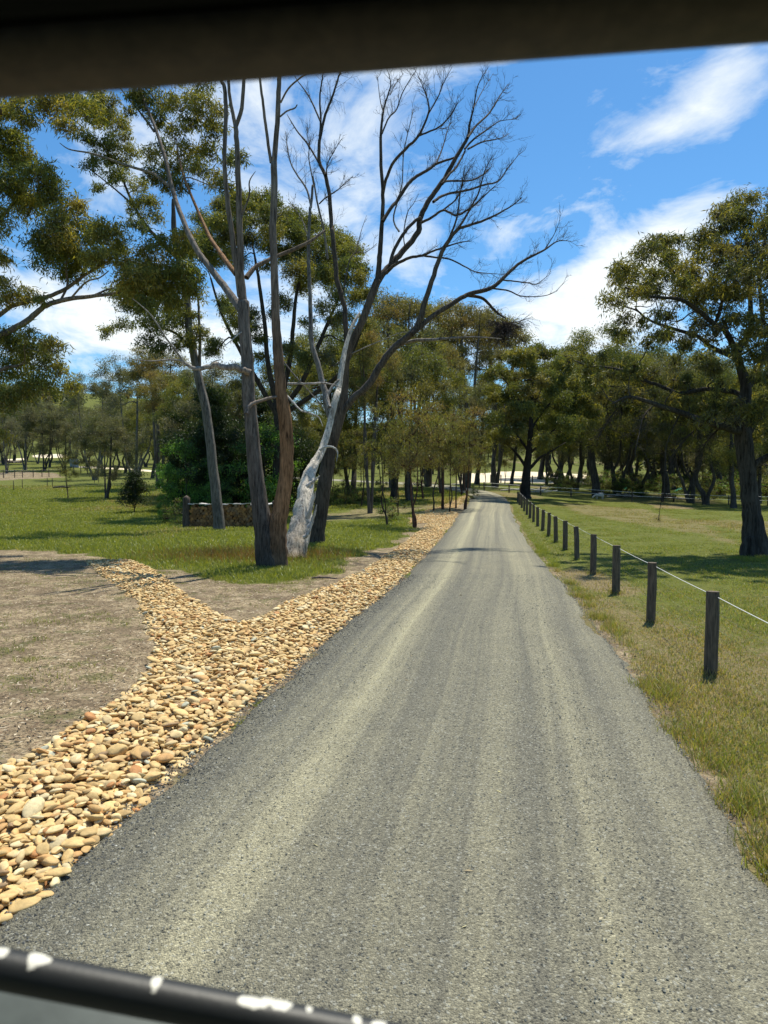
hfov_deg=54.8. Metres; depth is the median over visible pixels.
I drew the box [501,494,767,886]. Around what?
meadow grass
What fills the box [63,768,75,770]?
river stone
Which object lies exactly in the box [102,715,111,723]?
river stone
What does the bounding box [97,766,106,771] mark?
river stone
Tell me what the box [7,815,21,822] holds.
river stone
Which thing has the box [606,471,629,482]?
shrub
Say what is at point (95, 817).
river stone
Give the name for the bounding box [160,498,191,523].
bush
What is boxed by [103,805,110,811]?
river stone
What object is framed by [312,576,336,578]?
fallen stick
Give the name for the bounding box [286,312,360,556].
broken tree
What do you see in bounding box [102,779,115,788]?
river stone
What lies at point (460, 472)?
sapling
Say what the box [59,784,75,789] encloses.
river stone
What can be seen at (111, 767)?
river stone
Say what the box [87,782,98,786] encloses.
river stone
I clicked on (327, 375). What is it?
gum tree
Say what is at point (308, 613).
river stones
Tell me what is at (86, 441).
gum tree
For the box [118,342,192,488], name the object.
gum tree
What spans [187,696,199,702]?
river stone
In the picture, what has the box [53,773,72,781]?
river stone
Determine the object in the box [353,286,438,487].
gum tree
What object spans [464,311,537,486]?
gum tree
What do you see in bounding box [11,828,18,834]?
river stone
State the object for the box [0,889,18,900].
river stone
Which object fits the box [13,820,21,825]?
river stone
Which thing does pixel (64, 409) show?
gum tree
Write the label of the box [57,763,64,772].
river stone
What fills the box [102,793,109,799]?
river stone
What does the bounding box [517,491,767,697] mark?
post and wire fence
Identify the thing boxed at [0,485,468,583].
paddock grass
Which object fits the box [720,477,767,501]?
shrub
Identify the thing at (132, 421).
gum tree
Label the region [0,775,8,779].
river stone
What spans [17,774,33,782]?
river stone
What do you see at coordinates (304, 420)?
gum tree
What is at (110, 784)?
river stone
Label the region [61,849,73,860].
river stone
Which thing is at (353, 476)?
gum tree
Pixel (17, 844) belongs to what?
river stone
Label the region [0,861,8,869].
river stone
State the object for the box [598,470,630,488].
shrub
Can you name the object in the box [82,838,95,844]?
river stone
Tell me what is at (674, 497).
bench
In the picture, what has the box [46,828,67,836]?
river stone
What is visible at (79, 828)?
river stone
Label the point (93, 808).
river stone
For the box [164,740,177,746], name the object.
river stone
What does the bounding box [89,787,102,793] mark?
river stone
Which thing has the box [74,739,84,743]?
river stone
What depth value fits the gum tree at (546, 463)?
122.98 m
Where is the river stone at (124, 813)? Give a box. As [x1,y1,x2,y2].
[116,809,131,817]
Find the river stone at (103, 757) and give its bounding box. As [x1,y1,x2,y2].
[99,754,107,759]
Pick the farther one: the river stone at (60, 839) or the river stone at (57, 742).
the river stone at (57, 742)
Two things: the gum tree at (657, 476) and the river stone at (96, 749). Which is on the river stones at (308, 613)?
the river stone at (96, 749)
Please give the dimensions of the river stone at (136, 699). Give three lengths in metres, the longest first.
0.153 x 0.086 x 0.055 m
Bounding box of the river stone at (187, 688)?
[182,686,193,690]
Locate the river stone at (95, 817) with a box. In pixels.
[87,814,103,821]
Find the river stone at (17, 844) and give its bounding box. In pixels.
[10,840,24,846]
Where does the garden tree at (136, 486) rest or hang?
on the ground at (34, 473)
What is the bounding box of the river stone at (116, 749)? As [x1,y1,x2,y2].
[107,744,127,756]
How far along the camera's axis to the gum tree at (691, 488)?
69.99 m
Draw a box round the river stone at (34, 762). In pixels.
[31,759,42,765]
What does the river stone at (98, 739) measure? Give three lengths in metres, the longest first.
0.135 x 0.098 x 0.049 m
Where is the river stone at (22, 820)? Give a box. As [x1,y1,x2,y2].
[17,818,27,822]
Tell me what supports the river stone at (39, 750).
on the river stones at (308, 613)
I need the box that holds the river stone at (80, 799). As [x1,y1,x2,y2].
[74,797,88,803]
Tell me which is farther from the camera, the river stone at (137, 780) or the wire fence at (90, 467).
the wire fence at (90, 467)
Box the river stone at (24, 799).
[19,796,28,801]
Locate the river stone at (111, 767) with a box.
[103,763,119,771]
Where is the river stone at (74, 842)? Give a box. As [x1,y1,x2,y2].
[61,836,84,847]
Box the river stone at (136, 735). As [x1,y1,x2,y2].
[132,733,143,737]
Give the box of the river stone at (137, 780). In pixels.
[130,778,146,783]
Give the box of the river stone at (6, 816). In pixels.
[4,814,12,819]
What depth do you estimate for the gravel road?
4.37 m
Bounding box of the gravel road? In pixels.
[0,477,767,1023]
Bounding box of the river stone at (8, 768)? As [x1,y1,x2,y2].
[2,765,17,773]
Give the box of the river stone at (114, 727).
[108,724,118,729]
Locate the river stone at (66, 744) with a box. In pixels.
[61,742,72,747]
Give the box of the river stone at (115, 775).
[108,771,124,779]
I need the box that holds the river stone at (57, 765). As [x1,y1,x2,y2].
[53,762,62,768]
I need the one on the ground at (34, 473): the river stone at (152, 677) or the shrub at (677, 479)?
the shrub at (677, 479)
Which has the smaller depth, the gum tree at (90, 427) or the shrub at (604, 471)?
the shrub at (604, 471)
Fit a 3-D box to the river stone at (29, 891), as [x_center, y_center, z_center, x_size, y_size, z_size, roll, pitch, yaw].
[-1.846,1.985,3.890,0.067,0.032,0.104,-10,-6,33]
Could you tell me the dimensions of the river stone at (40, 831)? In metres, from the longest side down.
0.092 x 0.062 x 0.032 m
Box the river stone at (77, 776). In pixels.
[74,772,83,779]
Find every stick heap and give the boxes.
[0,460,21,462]
[606,493,657,498]
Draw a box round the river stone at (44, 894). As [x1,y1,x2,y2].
[24,890,53,898]
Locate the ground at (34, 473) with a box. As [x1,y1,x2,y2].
[0,393,767,912]
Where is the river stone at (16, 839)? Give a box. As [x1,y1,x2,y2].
[9,836,23,844]
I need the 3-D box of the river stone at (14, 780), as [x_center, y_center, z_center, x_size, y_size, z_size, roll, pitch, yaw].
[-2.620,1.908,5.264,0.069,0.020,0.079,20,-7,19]
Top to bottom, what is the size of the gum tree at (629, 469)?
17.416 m
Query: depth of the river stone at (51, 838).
4.40 m
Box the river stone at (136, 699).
[128,697,143,702]
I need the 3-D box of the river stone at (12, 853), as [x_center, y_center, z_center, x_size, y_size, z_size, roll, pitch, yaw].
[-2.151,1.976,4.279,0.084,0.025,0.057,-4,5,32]
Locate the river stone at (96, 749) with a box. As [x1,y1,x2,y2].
[90,744,106,754]
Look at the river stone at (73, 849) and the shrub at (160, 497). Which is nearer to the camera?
the river stone at (73, 849)
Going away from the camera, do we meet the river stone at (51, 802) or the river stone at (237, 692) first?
the river stone at (51, 802)
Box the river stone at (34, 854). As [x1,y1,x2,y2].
[28,849,39,857]
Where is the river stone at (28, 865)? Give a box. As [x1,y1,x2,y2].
[18,861,36,870]
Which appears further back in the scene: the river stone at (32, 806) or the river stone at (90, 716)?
the river stone at (90, 716)
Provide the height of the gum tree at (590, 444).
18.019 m
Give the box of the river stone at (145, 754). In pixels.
[141,751,150,757]
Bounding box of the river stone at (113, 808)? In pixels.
[103,801,119,811]
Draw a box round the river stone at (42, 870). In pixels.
[32,867,51,875]
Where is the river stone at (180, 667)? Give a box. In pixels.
[176,664,187,670]
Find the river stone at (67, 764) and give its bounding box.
[64,762,71,767]
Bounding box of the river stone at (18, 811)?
[11,808,22,814]
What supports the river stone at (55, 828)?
on the river stone at (57, 834)
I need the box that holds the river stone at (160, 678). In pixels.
[153,677,166,680]
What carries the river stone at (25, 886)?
on the river stone
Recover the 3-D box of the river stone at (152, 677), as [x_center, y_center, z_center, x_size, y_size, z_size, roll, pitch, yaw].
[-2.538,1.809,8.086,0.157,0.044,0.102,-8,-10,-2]
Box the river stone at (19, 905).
[8,896,41,914]
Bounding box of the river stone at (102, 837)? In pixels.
[100,833,112,839]
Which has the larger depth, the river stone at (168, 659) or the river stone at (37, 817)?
the river stone at (168, 659)
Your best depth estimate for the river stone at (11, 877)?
4.02 m
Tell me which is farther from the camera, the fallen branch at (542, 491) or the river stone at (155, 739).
the fallen branch at (542, 491)
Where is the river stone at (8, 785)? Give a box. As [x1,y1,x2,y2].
[3,783,13,786]
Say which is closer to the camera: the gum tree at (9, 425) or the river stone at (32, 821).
the river stone at (32, 821)
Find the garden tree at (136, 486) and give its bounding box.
[115,468,155,510]
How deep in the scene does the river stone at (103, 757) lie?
5.71 m
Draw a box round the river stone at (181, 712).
[173,709,188,715]
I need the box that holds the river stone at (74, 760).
[71,756,82,763]
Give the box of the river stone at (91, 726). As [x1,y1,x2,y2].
[86,724,97,727]
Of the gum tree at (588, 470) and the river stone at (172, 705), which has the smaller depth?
the river stone at (172, 705)
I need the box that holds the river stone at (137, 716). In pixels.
[131,713,144,720]
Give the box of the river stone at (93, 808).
[88,804,100,812]
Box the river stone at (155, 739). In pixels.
[148,736,165,744]
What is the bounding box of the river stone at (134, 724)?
[130,721,138,726]
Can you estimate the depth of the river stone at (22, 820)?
4.61 m
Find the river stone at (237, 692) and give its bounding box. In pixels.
[233,690,244,695]
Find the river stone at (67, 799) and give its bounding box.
[60,795,75,803]
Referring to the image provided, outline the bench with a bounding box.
[661,496,676,501]
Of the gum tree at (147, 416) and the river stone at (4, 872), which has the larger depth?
the gum tree at (147, 416)
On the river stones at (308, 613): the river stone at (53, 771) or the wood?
the river stone at (53, 771)
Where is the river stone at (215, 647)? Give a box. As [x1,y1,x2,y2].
[211,646,220,649]
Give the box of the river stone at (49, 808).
[43,804,59,811]
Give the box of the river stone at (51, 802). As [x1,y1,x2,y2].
[44,800,60,807]
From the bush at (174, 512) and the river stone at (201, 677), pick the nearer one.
the river stone at (201, 677)
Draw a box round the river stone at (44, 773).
[36,770,50,777]
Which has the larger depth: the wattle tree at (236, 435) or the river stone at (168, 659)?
the wattle tree at (236, 435)
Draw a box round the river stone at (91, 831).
[80,827,97,836]
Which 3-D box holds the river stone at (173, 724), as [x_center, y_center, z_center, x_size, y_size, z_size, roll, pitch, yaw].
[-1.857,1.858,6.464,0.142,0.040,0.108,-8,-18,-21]
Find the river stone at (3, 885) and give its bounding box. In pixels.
[0,882,7,888]
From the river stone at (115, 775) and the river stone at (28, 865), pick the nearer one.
the river stone at (28, 865)
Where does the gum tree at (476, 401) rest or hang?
on the ground at (34, 473)
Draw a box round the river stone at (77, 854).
[73,851,82,857]
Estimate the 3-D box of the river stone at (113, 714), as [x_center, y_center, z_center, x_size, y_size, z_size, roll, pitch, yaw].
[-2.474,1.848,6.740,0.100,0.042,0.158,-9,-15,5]
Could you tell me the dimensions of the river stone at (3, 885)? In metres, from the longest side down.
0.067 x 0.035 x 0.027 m
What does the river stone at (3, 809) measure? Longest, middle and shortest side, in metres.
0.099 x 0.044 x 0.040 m
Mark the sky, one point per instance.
(630, 144)
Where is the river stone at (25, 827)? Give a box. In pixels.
[16,823,31,832]
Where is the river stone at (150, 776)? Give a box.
[142,771,160,781]
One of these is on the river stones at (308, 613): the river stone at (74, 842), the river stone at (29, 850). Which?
the river stone at (74, 842)
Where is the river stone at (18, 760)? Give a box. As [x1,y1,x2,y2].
[16,759,27,764]
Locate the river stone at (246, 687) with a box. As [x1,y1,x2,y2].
[237,684,252,691]
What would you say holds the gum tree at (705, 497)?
on the ground at (34, 473)
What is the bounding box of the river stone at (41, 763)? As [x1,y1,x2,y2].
[36,761,48,765]
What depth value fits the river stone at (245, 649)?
9.30 m
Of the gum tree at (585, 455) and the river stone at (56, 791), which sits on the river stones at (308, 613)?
the river stone at (56, 791)
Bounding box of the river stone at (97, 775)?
[88,773,105,778]
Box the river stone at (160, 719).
[158,716,168,721]
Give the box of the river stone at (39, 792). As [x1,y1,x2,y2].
[36,790,45,794]
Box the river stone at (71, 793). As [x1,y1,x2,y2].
[64,792,78,799]
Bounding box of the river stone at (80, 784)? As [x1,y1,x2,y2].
[75,783,86,787]
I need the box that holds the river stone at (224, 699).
[222,696,228,702]
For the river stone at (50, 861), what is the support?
on the ground at (34, 473)
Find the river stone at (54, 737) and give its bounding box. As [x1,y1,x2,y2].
[51,735,61,741]
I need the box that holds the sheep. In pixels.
[592,493,603,498]
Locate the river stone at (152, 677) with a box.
[145,675,158,679]
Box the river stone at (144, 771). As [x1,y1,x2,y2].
[141,768,147,773]
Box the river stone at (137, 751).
[130,746,150,758]
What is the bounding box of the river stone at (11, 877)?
[7,873,22,881]
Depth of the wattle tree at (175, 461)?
48.82 m
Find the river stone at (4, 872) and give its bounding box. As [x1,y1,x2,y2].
[0,870,9,876]
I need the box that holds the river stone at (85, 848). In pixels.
[81,845,90,852]
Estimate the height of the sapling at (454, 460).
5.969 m
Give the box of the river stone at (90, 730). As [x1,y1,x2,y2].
[85,728,95,733]
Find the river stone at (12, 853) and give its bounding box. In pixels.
[5,850,16,856]
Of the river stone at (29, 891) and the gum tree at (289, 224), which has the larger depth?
the gum tree at (289, 224)
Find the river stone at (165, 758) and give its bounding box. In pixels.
[155,753,173,762]
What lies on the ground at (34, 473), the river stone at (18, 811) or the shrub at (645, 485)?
the shrub at (645, 485)
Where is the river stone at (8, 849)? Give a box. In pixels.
[0,847,11,853]
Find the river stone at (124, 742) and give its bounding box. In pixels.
[118,740,130,745]
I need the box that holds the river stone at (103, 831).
[96,827,111,836]
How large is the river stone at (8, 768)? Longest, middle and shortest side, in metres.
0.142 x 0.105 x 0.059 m
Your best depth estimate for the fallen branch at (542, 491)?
73.89 m
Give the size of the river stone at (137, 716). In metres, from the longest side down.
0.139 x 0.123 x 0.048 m
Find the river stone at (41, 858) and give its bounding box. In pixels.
[35,854,52,861]
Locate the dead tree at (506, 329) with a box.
[280,64,583,543]
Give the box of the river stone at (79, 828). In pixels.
[73,826,85,832]
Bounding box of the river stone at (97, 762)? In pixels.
[91,760,101,765]
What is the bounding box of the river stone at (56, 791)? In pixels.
[49,788,61,793]
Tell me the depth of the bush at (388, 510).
39.98 m
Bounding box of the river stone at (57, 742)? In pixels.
[53,738,64,751]
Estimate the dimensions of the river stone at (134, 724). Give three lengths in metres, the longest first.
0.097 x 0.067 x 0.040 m
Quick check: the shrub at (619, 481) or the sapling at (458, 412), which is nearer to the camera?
the sapling at (458, 412)
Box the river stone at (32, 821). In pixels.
[22,818,35,825]
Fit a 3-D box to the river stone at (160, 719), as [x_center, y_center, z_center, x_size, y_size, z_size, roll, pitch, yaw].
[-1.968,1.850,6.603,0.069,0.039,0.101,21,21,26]
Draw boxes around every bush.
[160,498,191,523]
[375,497,408,520]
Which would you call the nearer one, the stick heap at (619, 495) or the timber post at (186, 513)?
the timber post at (186, 513)
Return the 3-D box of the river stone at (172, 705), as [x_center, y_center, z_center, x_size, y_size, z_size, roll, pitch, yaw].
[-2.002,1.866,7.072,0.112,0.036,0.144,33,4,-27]
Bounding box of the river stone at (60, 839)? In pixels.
[49,834,66,850]
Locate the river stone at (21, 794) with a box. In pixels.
[15,792,25,797]
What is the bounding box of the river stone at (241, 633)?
[235,630,244,636]
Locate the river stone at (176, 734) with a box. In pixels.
[170,731,182,737]
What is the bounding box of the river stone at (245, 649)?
[242,647,250,652]
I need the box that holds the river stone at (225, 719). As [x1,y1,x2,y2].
[218,718,228,722]
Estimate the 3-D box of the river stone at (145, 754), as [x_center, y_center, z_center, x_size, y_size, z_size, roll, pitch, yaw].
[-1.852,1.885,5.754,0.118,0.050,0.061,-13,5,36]
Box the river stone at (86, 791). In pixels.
[82,788,91,793]
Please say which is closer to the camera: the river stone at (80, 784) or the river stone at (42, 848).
the river stone at (42, 848)
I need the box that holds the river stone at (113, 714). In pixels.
[106,713,117,716]
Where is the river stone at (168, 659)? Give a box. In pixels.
[160,658,173,662]
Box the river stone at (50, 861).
[39,856,58,866]
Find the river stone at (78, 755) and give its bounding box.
[70,753,81,762]
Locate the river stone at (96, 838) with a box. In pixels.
[80,835,99,847]
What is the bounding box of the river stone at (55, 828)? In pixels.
[45,824,64,833]
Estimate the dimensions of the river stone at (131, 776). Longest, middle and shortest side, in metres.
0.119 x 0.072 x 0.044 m
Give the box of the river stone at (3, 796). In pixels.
[0,793,8,798]
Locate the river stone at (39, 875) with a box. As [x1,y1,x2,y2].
[35,873,44,878]
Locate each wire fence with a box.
[3,469,60,477]
[73,466,122,473]
[483,482,767,504]
[490,475,587,484]
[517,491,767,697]
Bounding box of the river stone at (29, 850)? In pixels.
[24,845,35,855]
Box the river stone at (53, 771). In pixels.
[50,767,57,775]
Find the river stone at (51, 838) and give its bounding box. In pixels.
[47,836,55,840]
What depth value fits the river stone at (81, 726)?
6.49 m
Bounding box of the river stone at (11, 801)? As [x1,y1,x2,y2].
[4,799,21,804]
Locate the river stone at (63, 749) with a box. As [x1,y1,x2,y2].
[57,747,67,751]
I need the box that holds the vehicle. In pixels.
[0,0,767,1023]
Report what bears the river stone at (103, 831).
on the river stones at (308, 613)
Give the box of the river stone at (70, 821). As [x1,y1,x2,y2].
[62,817,77,825]
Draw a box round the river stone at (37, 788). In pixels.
[33,785,42,791]
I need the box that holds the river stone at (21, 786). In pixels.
[17,784,26,788]
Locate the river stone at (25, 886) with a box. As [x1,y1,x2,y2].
[23,882,41,888]
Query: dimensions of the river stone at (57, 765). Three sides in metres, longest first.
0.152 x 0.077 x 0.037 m
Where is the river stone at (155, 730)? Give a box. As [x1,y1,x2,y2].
[152,728,163,732]
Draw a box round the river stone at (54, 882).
[49,877,59,887]
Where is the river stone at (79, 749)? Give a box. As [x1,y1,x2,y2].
[75,747,85,751]
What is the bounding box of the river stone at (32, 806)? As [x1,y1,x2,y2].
[22,797,44,817]
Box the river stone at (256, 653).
[249,651,261,656]
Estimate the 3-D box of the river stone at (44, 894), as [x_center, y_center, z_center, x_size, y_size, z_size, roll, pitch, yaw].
[-1.818,2.023,3.909,0.152,0.034,0.104,3,-13,-14]
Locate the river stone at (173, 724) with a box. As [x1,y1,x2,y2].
[163,722,178,726]
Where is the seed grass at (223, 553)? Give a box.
[104,539,457,568]
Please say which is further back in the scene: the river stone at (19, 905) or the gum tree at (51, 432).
the gum tree at (51, 432)
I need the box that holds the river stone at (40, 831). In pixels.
[38,827,45,834]
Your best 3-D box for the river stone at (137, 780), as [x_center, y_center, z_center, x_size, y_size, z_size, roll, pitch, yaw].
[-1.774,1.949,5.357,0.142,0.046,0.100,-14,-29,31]
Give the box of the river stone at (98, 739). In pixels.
[93,735,103,744]
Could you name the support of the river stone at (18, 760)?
on the river stones at (308, 613)
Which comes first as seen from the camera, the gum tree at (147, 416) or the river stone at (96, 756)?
the river stone at (96, 756)
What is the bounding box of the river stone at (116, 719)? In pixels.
[111,717,119,721]
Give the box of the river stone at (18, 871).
[13,868,23,874]
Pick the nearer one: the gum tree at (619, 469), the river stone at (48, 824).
the river stone at (48, 824)
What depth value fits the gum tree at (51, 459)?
137.59 m
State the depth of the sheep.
68.86 m
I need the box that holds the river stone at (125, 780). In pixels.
[121,778,129,783]
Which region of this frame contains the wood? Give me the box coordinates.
[0,380,767,479]
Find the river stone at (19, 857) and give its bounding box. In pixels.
[15,850,24,864]
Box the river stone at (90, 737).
[87,735,93,740]
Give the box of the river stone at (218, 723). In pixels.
[213,721,223,726]
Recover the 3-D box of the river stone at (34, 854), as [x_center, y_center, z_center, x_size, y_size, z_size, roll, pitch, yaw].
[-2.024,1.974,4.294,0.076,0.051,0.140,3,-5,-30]
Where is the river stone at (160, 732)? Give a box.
[158,729,163,736]
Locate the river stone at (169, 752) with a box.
[163,749,176,756]
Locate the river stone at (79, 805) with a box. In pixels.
[76,801,86,807]
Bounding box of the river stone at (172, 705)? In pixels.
[169,703,178,708]
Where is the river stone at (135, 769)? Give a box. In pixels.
[129,765,141,772]
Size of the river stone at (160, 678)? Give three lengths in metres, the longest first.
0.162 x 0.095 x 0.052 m
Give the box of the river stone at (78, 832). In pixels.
[75,827,90,835]
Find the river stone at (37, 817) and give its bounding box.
[30,815,44,819]
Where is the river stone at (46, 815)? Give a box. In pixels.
[41,812,52,817]
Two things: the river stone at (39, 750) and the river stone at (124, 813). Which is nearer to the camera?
the river stone at (124, 813)
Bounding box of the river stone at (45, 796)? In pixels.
[39,793,48,799]
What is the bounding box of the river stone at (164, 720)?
[162,718,172,722]
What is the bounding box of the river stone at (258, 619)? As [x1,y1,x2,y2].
[252,617,262,621]
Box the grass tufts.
[0,491,767,881]
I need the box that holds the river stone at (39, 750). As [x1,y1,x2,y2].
[36,748,48,753]
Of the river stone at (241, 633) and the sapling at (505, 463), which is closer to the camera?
the river stone at (241, 633)
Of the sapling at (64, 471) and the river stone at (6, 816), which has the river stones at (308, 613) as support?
the river stone at (6, 816)
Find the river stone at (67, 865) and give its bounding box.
[62,863,70,868]
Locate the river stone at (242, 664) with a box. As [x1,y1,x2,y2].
[238,662,248,666]
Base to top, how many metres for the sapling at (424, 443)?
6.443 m
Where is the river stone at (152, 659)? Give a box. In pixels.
[147,656,159,662]
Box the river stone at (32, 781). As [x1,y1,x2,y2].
[28,778,38,784]
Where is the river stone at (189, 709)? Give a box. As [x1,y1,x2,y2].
[184,708,194,712]
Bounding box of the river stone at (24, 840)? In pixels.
[20,838,30,842]
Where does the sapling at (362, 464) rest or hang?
on the ground at (34, 473)
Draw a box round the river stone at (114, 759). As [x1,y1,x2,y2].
[110,755,126,761]
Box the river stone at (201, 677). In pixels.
[195,675,208,680]
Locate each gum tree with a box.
[0,93,213,446]
[0,379,49,469]
[0,404,44,460]
[0,405,33,463]
[0,413,26,473]
[3,407,25,460]
[13,400,68,470]
[21,412,49,463]
[22,403,68,466]
[37,410,86,469]
[48,402,86,460]
[52,364,120,479]
[60,77,340,566]
[60,405,87,452]
[64,91,224,529]
[65,411,143,497]
[68,413,99,465]
[76,407,92,461]
[77,403,114,471]
[88,406,140,472]
[90,345,165,479]
[91,397,152,473]
[112,417,149,469]
[114,430,141,465]
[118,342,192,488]
[122,394,163,477]
[130,368,194,428]
[136,394,201,479]
[141,411,150,466]
[148,367,222,454]
[157,358,266,468]
[181,183,381,500]
[205,362,297,448]
[265,380,326,499]
[267,327,367,483]
[294,312,407,494]
[345,343,442,498]
[348,328,406,513]
[349,321,477,500]
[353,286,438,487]
[386,293,474,486]
[416,340,470,492]
[430,382,499,490]
[431,297,516,487]
[447,372,504,483]
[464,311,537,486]
[478,339,610,498]
[486,416,542,484]
[507,384,545,478]
[511,379,585,484]
[525,397,562,483]
[536,318,660,495]
[536,430,575,478]
[538,366,613,489]
[539,430,579,479]
[560,184,767,556]
[564,347,678,493]
[573,437,617,479]
[575,410,628,484]
[594,436,649,475]
[597,348,688,491]
[603,413,655,479]
[607,342,724,495]
[610,453,624,478]
[629,347,735,502]
[635,410,692,489]
[648,453,660,477]
[649,352,764,504]
[654,435,704,481]
[677,451,708,481]
[690,367,767,507]
[691,366,765,495]
[712,366,767,503]
[744,362,767,456]
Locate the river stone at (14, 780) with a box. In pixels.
[10,778,19,782]
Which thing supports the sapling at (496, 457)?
on the ground at (34, 473)
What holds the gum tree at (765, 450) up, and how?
on the ground at (34, 473)
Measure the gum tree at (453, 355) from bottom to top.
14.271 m
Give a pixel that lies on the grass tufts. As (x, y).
(662, 685)
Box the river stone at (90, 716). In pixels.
[84,712,95,720]
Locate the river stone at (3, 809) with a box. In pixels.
[0,805,8,814]
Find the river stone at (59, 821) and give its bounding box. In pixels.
[54,818,63,824]
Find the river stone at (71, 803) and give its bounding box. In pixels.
[60,800,74,812]
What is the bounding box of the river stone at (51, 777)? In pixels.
[39,775,54,782]
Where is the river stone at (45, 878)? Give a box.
[38,876,52,881]
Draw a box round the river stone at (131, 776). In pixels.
[125,773,141,780]
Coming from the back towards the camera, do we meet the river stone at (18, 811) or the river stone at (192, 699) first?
the river stone at (192, 699)
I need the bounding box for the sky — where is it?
[0,43,767,431]
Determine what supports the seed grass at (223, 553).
on the ground at (34, 473)
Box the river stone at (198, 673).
[193,672,204,676]
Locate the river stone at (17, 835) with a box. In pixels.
[9,833,28,838]
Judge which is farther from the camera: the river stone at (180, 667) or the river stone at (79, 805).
the river stone at (180, 667)
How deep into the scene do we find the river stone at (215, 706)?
7.03 m
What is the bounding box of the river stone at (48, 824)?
[41,822,54,828]
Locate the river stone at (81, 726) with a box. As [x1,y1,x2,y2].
[76,723,85,729]
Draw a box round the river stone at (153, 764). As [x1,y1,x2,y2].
[149,761,160,768]
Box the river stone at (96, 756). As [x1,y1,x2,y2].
[94,751,107,759]
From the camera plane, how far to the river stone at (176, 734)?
6.21 m
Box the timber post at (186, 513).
[182,495,189,526]
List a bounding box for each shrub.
[155,493,171,521]
[329,483,347,505]
[335,481,352,502]
[342,486,360,503]
[353,483,366,500]
[370,481,386,501]
[464,485,479,498]
[541,469,573,490]
[555,475,579,490]
[572,470,591,486]
[583,477,616,492]
[598,470,611,485]
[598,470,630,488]
[599,473,629,494]
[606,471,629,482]
[612,472,657,495]
[624,474,658,494]
[647,475,673,492]
[648,475,688,495]
[658,469,688,488]
[676,474,703,491]
[681,471,726,494]
[686,472,729,500]
[712,466,738,491]
[719,475,767,499]
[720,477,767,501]
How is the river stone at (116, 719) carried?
on the river stones at (308, 613)
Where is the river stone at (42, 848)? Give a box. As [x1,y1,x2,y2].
[36,842,48,854]
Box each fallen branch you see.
[500,488,519,490]
[531,486,557,492]
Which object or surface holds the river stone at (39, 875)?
on the river stone at (59, 872)
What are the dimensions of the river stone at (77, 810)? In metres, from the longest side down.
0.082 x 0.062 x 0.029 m
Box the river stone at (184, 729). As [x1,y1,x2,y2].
[178,726,187,734]
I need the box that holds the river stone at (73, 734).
[67,732,79,737]
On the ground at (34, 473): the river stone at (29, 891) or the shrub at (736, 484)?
the shrub at (736, 484)
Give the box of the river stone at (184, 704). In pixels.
[181,702,188,706]
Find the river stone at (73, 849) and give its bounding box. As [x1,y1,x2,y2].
[62,846,78,851]
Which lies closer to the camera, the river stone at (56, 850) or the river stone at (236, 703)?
the river stone at (56, 850)
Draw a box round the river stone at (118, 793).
[114,791,122,796]
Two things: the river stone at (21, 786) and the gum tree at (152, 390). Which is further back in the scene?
the gum tree at (152, 390)
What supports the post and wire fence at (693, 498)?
on the ground at (34, 473)
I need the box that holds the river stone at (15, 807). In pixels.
[6,801,24,813]
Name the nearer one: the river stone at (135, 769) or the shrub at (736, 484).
the river stone at (135, 769)
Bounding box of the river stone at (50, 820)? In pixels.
[46,818,54,822]
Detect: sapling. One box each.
[53,454,80,497]
[331,443,344,495]
[334,478,346,493]
[335,431,359,502]
[340,428,373,505]
[356,398,412,524]
[357,450,370,482]
[377,384,459,527]
[377,420,426,515]
[401,474,424,490]
[403,416,438,498]
[407,413,451,510]
[415,400,472,509]
[428,420,471,511]
[430,448,448,473]
[441,406,494,509]
[443,407,475,507]
[447,446,475,493]
[473,444,486,487]
[480,450,496,484]
[491,447,504,474]
[496,447,513,483]
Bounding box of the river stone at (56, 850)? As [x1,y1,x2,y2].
[51,846,61,853]
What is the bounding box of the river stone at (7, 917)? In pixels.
[0,913,12,923]
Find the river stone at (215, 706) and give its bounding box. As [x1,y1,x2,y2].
[213,702,217,710]
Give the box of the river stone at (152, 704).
[149,700,155,707]
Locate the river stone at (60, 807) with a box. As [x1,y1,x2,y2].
[53,805,65,810]
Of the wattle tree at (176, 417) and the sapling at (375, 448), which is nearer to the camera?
the sapling at (375, 448)
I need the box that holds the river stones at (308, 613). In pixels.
[0,495,472,925]
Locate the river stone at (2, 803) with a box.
[0,799,8,808]
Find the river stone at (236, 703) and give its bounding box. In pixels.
[231,700,241,707]
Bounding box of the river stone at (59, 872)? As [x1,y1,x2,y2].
[44,867,71,878]
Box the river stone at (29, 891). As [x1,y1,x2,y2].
[22,885,42,895]
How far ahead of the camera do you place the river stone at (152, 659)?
8.88 m
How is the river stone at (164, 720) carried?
on the river stones at (308, 613)
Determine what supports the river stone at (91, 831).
on the river stone at (103, 831)
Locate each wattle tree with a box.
[150,443,196,509]
[153,434,225,513]
[156,416,224,505]
[160,411,190,490]
[182,383,247,506]
[186,416,272,505]
[196,464,241,506]
[223,417,306,506]
[227,395,301,508]
[265,425,320,506]
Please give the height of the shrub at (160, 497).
1.795 m
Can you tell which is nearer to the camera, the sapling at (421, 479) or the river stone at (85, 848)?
the river stone at (85, 848)
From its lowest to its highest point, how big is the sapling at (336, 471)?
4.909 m
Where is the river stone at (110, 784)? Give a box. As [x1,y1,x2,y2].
[106,782,114,786]
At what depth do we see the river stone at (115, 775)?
5.40 m
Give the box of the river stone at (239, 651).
[234,649,244,654]
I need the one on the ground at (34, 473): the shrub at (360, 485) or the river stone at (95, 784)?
the shrub at (360, 485)
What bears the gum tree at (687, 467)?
on the ground at (34, 473)
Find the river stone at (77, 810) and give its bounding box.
[72,808,82,813]

